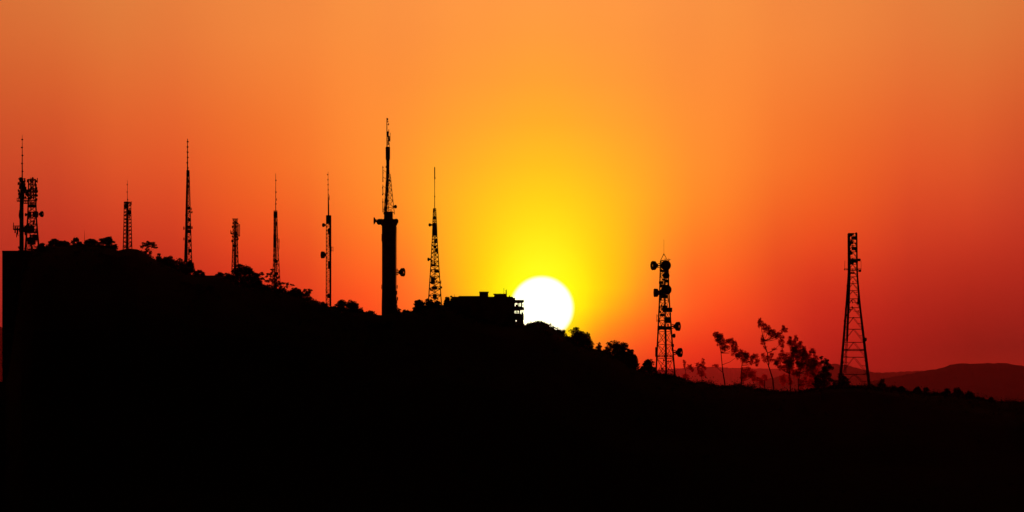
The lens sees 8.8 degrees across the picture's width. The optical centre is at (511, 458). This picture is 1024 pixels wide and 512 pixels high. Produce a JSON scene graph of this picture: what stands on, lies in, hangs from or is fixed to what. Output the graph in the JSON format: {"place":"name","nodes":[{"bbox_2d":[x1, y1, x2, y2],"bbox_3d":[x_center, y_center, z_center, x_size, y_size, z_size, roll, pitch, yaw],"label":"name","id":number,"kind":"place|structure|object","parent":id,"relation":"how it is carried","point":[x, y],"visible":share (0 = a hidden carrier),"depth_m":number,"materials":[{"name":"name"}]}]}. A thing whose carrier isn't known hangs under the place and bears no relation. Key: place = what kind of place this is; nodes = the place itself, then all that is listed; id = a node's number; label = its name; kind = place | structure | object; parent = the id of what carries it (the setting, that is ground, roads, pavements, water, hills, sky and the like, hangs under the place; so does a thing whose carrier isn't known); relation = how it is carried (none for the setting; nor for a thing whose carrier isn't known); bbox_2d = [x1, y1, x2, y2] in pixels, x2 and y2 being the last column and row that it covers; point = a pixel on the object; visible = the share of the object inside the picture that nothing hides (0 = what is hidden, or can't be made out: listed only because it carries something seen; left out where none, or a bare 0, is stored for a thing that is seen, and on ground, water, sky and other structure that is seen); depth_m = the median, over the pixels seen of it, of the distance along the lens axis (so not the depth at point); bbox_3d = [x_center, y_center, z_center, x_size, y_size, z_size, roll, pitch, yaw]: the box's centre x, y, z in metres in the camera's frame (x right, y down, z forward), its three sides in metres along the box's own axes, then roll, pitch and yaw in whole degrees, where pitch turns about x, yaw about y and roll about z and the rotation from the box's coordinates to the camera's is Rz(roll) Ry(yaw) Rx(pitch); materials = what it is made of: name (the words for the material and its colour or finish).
{"place":"outdoors","nodes":[
{"label":"outdoors","id":0,"kind":"place"},
{"bbox_2d":[0,327,1,381],"bbox_3d":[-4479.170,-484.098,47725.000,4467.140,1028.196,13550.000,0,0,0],"label":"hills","id":1,"kind":"structure","parent":0,"point":[0,354],"depth_m":48073.34,"materials":[{"name":"black"}]},
{"bbox_2d":[0,246,1023,511],"bbox_3d":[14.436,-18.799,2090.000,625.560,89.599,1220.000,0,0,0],"label":"hill","id":2,"kind":"structure","parent":0,"point":[80,452],"depth_m":1758.06,"materials":[{"name":"black"}]},
{"bbox_2d":[2,250,32,381],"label":"block building","id":3,"kind":"structure","parent":2,"relation":"on","point":[14,263],"depth_m":1980.00,"materials":[{"name":"paint"}]},
{"bbox_2d":[13,139,27,249],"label":"antenna mast tower","id":4,"kind":"structure","parent":3,"relation":"on","point":[22,191],"depth_m":1991.48,"materials":[{"name":"metal"}]},
{"bbox_2d":[24,177,43,250],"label":"lattice tower","id":5,"kind":"structure","parent":2,"relation":"on","point":[31,240],"depth_m":1999.06,"materials":[{"name":"metal"}]},
{"bbox_2d":[46,238,59,246],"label":"tree","id":6,"kind":"object","parent":2,"relation":"on","point":[54,241],"visible":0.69,"depth_m":1999.09,"materials":[{"name":"black plant"}]},
{"bbox_2d":[56,240,70,246],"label":"tree","id":7,"kind":"object","parent":2,"relation":"on","point":[64,243],"visible":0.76,"depth_m":1996.01,"materials":[{"name":"black plant"}]},
{"bbox_2d":[71,237,78,245],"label":"tree","id":8,"kind":"object","parent":2,"relation":"on","point":[76,239],"visible":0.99,"depth_m":1994.29,"materials":[{"name":"black plant"}]},
{"bbox_2d":[84,238,98,246],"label":"tree","id":9,"kind":"object","parent":2,"relation":"on","point":[90,241],"visible":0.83,"depth_m":1997.60,"materials":[{"name":"black plant"}]},
{"bbox_2d":[97,236,116,246],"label":"tree","id":10,"kind":"object","parent":2,"relation":"on","point":[108,241],"visible":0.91,"depth_m":1999.63,"materials":[{"name":"black plant"}]},
{"bbox_2d":[123,180,131,248],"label":"lattice tower","id":11,"kind":"structure","parent":2,"relation":"on","point":[126,208],"depth_m":1999.63,"materials":[{"name":"metal"}]},
{"bbox_2d":[140,241,157,253],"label":"tree","id":12,"kind":"object","parent":2,"relation":"on","point":[148,244],"visible":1,"depth_m":2002.33,"materials":[{"name":"black plant"}]},
{"bbox_2d":[156,253,162,261],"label":"tree","id":13,"kind":"object","parent":2,"relation":"on","point":[159,257],"visible":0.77,"depth_m":1995.19,"materials":[{"name":"black plant"}]},
{"bbox_2d":[162,256,175,266],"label":"tree","id":14,"kind":"object","parent":2,"relation":"on","point":[170,260],"visible":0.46,"depth_m":2005.74,"materials":[{"name":"black plant"}]},
{"bbox_2d":[173,258,183,270],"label":"tree","id":15,"kind":"object","parent":2,"relation":"on","point":[179,264],"visible":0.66,"depth_m":2005.65,"materials":[{"name":"black plant"}]},
{"bbox_2d":[183,139,192,267],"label":"lattice tower","id":16,"kind":"structure","parent":2,"relation":"on","point":[188,228],"depth_m":1999.87,"materials":[{"name":"metal"}]},
{"bbox_2d":[182,260,194,274],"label":"tree","id":17,"kind":"object","parent":2,"relation":"on","point":[189,269],"visible":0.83,"depth_m":2002.34,"materials":[{"name":"black plant"}]},
{"bbox_2d":[194,270,204,274],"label":"tree","id":18,"kind":"object","parent":2,"relation":"on","point":[198,272],"visible":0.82,"depth_m":1997.89,"materials":[{"name":"black plant"}]},
{"bbox_2d":[192,275,222,277],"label":"building","id":19,"kind":"structure","parent":2,"relation":"on","point":[209,276],"depth_m":1985.60,"materials":[{"name":"paint"}]},
{"bbox_2d":[230,218,239,270],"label":"lattice tower","id":20,"kind":"structure","parent":2,"relation":"on","point":[236,233],"depth_m":2005.89,"materials":[{"name":"metal"}]},
{"bbox_2d":[229,264,259,286],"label":"tree","id":21,"kind":"object","parent":2,"relation":"on","point":[241,274],"visible":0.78,"depth_m":1993.76,"materials":[{"name":"black plant"}]},
{"bbox_2d":[255,272,267,287],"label":"tree","id":22,"kind":"object","parent":2,"relation":"on","point":[261,277],"visible":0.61,"depth_m":2000.04,"materials":[{"name":"black plant"}]},
{"bbox_2d":[265,269,277,290],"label":"tree","id":23,"kind":"object","parent":2,"relation":"on","point":[272,281],"visible":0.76,"depth_m":1997.11,"materials":[{"name":"black plant"}]},
{"bbox_2d":[272,180,279,288],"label":"lattice tower","id":24,"kind":"structure","parent":2,"relation":"on","point":[275,249],"depth_m":2001.92,"materials":[{"name":"metal"}]},
{"bbox_2d":[274,276,284,292],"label":"tree","id":25,"kind":"object","parent":2,"relation":"on","point":[280,288],"visible":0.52,"depth_m":1997.54,"materials":[{"name":"black plant"}]},
{"bbox_2d":[279,282,294,292],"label":"tree","id":26,"kind":"object","parent":2,"relation":"on","point":[287,284],"visible":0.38,"depth_m":2000.13,"materials":[{"name":"black plant"}]},
{"bbox_2d":[288,287,301,296],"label":"tree","id":27,"kind":"object","parent":2,"relation":"on","point":[295,290],"visible":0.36,"depth_m":1999.54,"materials":[{"name":"black plant"}]},
{"bbox_2d":[300,289,312,297],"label":"tree","id":28,"kind":"object","parent":2,"relation":"on","point":[307,293],"visible":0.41,"depth_m":1999.94,"materials":[{"name":"black plant"}]},
{"bbox_2d":[321,174,332,305],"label":"lattice tower","id":29,"kind":"structure","parent":2,"relation":"on","point":[328,230],"depth_m":1999.58,"materials":[{"name":"metal"}]},
{"bbox_2d":[334,299,347,311],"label":"bush","id":30,"kind":"object","parent":2,"relation":"on","point":[342,304],"visible":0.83,"depth_m":1995.31,"materials":[{"name":"black plant"}]},
{"bbox_2d":[347,299,359,310],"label":"bush","id":31,"kind":"object","parent":2,"relation":"on","point":[353,305],"visible":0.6,"depth_m":1998.57,"materials":[{"name":"black plant"}]},
{"bbox_2d":[373,118,404,314],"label":"concrete tower","id":32,"kind":"structure","parent":2,"relation":"on","point":[388,223],"depth_m":2002.52,"materials":[{"name":"concrete"}]},
{"bbox_2d":[412,299,423,310],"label":"tree","id":33,"kind":"object","parent":2,"relation":"on","point":[418,304],"visible":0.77,"depth_m":2004.90,"materials":[{"name":"black plant"}]},
{"bbox_2d":[422,298,435,308],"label":"tree","id":34,"kind":"object","parent":2,"relation":"on","point":[427,303],"visible":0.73,"depth_m":1997.45,"materials":[{"name":"black plant"}]},
{"bbox_2d":[427,167,441,304],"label":"lattice tower","id":35,"kind":"structure","parent":2,"relation":"on","point":[435,241],"depth_m":1999.24,"materials":[{"name":"metal"}]},
{"bbox_2d":[443,297,449,307],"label":"bush","id":36,"kind":"object","parent":2,"relation":"on","point":[447,301],"visible":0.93,"depth_m":1993.66,"materials":[{"name":"black plant"}]},
{"bbox_2d":[450,290,523,325],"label":"flat roofed building","id":37,"kind":"structure","parent":2,"relation":"on","point":[499,308],"depth_m":1989.50,"materials":[{"name":"paint"}]},
{"bbox_2d":[0,243,1023,509],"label":"ground cover","id":38,"kind":"object","parent":2,"relation":"on","point":[736,385],"visible":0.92,"depth_m":1931.07,"materials":[{"name":"black plant"}]},
{"bbox_2d":[567,327,592,346],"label":"tree","id":39,"kind":"object","parent":2,"relation":"on","point":[578,336],"visible":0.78,"depth_m":1993.44,"materials":[{"name":"black plant"}]},
{"bbox_2d":[585,332,593,348],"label":"tree","id":40,"kind":"object","parent":2,"relation":"on","point":[592,344],"visible":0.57,"depth_m":2006.29,"materials":[{"name":"black plant"}]},
{"bbox_2d":[595,342,602,350],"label":"tree","id":41,"kind":"object","parent":2,"relation":"on","point":[598,347],"visible":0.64,"depth_m":1993.38,"materials":[{"name":"black plant"}]},
{"bbox_2d":[603,340,619,355],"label":"tree","id":42,"kind":"object","parent":2,"relation":"on","point":[611,347],"visible":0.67,"depth_m":2000.60,"materials":[{"name":"black plant"}]},
{"bbox_2d":[615,342,631,363],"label":"tree","id":43,"kind":"object","parent":2,"relation":"on","point":[621,351],"visible":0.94,"depth_m":1995.57,"materials":[{"name":"black plant"}]},
{"bbox_2d":[625,349,637,367],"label":"tree","id":44,"kind":"object","parent":2,"relation":"on","point":[633,358],"visible":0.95,"depth_m":1996.34,"materials":[{"name":"black plant"}]},
{"bbox_2d":[639,359,654,372],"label":"tree","id":45,"kind":"object","parent":2,"relation":"on","point":[647,365],"visible":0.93,"depth_m":1998.72,"materials":[{"name":"black plant"}]},
{"bbox_2d":[650,254,682,377],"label":"relay tower","id":46,"kind":"structure","parent":2,"relation":"on","point":[664,292],"depth_m":1995.76,"materials":[{"name":"metal"}]},
{"bbox_2d":[682,360,693,378],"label":"tree","id":47,"kind":"object","parent":2,"relation":"on","point":[688,367],"visible":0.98,"depth_m":2003.91,"materials":[{"name":"black plant"}]},
{"bbox_2d":[695,358,706,376],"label":"tree","id":48,"kind":"object","parent":2,"relation":"on","point":[701,365],"visible":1,"depth_m":1995.81,"materials":[{"name":"black plant"}]},
{"bbox_2d":[712,331,739,385],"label":"tree","id":49,"kind":"object","parent":2,"relation":"on","point":[721,340],"visible":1,"depth_m":2002.90,"materials":[{"name":"black plant"}]},
{"bbox_2d":[735,349,759,384],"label":"tree","id":50,"kind":"object","parent":2,"relation":"on","point":[745,356],"visible":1,"depth_m":1997.70,"materials":[{"name":"black plant"}]},
{"bbox_2d":[755,374,768,387],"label":"tree","id":51,"kind":"object","parent":2,"relation":"on","point":[761,380],"visible":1,"depth_m":2004.97,"materials":[{"name":"black plant"}]},
{"bbox_2d":[757,318,787,389],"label":"tree","id":52,"kind":"object","parent":2,"relation":"on","point":[770,331],"visible":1,"depth_m":1999.78,"materials":[{"name":"black plant"}]},
{"bbox_2d":[773,335,807,391],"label":"tree","id":53,"kind":"object","parent":2,"relation":"on","point":[788,362],"visible":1,"depth_m":1996.56,"materials":[{"name":"black plant"}]},
{"bbox_2d":[795,348,821,390],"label":"tree","id":54,"kind":"object","parent":2,"relation":"on","point":[811,363],"visible":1,"depth_m":2001.54,"materials":[{"name":"black plant"}]},
{"bbox_2d":[811,356,833,386],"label":"tree","id":55,"kind":"object","parent":2,"relation":"on","point":[822,378],"visible":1,"depth_m":1999.57,"materials":[{"name":"black plant"}]},
{"bbox_2d":[830,373,851,387],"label":"tree","id":56,"kind":"object","parent":2,"relation":"on","point":[845,383],"visible":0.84,"depth_m":1987.11,"materials":[{"name":"black plant"}]},
{"bbox_2d":[839,232,870,387],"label":"lattice tower","id":57,"kind":"structure","parent":2,"relation":"on","point":[852,261],"depth_m":1989.22,"materials":[{"name":"metal"}]},
{"bbox_2d":[879,379,885,387],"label":"bush","id":58,"kind":"object","parent":2,"relation":"on","point":[882,383],"visible":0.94,"depth_m":1999.10,"materials":[{"name":"black plant"}]},
{"bbox_2d":[884,386,896,390],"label":"bush","id":59,"kind":"object","parent":2,"relation":"on","point":[895,387],"visible":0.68,"depth_m":1993.79,"materials":[{"name":"black plant"}]},
{"bbox_2d":[896,386,904,391],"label":"bush","id":60,"kind":"object","parent":2,"relation":"on","point":[901,388],"visible":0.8,"depth_m":1993.74,"materials":[{"name":"black plant"}]},
{"bbox_2d":[942,388,950,395],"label":"bush","id":61,"kind":"object","parent":2,"relation":"on","point":[946,391],"visible":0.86,"depth_m":1997.30,"materials":[{"name":"black plant"}]},
{"bbox_2d":[950,387,963,396],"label":"bush","id":62,"kind":"object","parent":2,"relation":"on","point":[958,392],"visible":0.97,"depth_m":1993.73,"materials":[{"name":"black plant"}]},
{"bbox_2d":[964,391,974,397],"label":"bush","id":63,"kind":"object","parent":2,"relation":"on","point":[967,394],"visible":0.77,"depth_m":1996.36,"materials":[{"name":"black plant"}]},
{"bbox_2d":[0,0,1023,372],"label":"sky","id":64,"kind":"structure","parent":0,"point":[572,146],"materials":[{"name":"orange"}]},
{"bbox_2d":[657,367,802,385],"bbox_3d":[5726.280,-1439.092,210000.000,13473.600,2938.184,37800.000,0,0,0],"label":"mountains","id":65,"kind":"structure","parent":0,"point":[730,374],"depth_m":208829.53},
{"bbox_2d":[749,364,922,391],"bbox_3d":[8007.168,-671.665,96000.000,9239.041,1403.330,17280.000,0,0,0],"label":"mountains","id":66,"kind":"structure","parent":0,"point":[854,380],"depth_m":95487.65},
{"bbox_2d":[856,363,1023,401],"bbox_3d":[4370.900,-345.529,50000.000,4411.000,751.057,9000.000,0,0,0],"label":"hills","id":67,"kind":"structure","parent":0,"point":[996,381],"depth_m":49474.37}
]}

